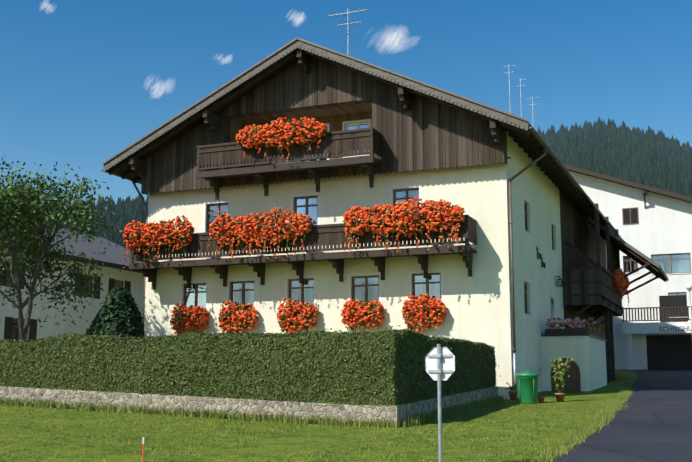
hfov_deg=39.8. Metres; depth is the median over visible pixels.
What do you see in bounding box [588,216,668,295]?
lean-to roof
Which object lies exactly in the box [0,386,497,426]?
stone wall
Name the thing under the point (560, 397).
terracotta pots
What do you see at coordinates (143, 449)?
marker stake
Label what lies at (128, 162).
house roof
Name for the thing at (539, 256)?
wall ornament
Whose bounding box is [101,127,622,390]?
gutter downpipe
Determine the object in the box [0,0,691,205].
sky
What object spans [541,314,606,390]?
side terrace
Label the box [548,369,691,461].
asphalt roads
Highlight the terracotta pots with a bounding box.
[508,391,565,402]
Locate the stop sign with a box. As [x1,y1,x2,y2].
[425,344,454,461]
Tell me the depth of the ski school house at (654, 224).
66.56 m
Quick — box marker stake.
[142,437,144,461]
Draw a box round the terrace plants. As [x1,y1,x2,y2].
[545,317,604,332]
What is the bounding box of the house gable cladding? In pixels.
[141,55,506,194]
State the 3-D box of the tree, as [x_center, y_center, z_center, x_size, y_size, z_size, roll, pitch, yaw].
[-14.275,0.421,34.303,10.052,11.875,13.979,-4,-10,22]
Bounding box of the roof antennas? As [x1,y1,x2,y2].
[329,8,538,127]
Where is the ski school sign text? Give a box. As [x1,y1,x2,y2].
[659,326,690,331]
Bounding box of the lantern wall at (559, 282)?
[555,276,562,286]
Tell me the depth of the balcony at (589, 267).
46.75 m
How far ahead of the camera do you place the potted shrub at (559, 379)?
31.52 m
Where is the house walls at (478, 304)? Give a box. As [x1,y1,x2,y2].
[144,77,563,398]
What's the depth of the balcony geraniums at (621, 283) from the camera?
48.66 m
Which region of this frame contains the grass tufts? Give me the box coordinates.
[0,388,633,461]
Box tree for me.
[0,155,121,339]
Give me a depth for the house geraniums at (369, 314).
35.96 m
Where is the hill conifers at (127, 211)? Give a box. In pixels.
[23,193,147,249]
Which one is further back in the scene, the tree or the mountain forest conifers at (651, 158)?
the mountain forest conifers at (651, 158)
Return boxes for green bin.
[516,371,538,403]
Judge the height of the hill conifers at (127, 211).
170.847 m
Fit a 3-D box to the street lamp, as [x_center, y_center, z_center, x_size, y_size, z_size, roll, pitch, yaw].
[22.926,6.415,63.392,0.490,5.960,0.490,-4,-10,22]
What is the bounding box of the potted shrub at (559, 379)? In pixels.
[506,356,572,392]
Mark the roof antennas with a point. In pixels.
(348, 23)
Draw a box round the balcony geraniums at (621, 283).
[612,268,629,302]
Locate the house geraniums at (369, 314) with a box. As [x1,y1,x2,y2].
[122,116,464,334]
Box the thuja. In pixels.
[84,285,145,337]
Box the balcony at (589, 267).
[559,190,623,381]
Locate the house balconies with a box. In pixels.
[129,127,476,289]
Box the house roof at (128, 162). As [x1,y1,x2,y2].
[103,37,604,226]
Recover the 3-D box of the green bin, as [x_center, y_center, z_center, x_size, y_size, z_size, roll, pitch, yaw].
[5.890,5.055,30.940,0.740,1.030,0.740,-4,-10,22]
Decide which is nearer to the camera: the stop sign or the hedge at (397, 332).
the stop sign
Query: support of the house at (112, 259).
on the lawn
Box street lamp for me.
[686,283,691,333]
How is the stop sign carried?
on the lawn
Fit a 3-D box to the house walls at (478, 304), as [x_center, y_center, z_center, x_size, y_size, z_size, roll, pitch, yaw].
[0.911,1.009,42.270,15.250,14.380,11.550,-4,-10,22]
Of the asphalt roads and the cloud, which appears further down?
the asphalt roads
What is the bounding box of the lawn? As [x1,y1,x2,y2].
[0,371,636,461]
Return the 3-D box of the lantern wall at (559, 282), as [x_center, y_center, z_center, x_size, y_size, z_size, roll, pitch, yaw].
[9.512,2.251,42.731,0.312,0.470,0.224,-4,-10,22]
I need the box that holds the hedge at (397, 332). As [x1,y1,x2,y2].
[0,325,500,405]
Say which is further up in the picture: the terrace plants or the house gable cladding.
the house gable cladding
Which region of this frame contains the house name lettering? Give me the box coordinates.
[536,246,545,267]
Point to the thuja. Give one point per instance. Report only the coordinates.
(129, 322)
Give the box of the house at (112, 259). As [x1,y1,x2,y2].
[0,222,143,340]
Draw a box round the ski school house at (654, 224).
[563,164,691,369]
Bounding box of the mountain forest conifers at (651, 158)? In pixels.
[537,117,691,196]
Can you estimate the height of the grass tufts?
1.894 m

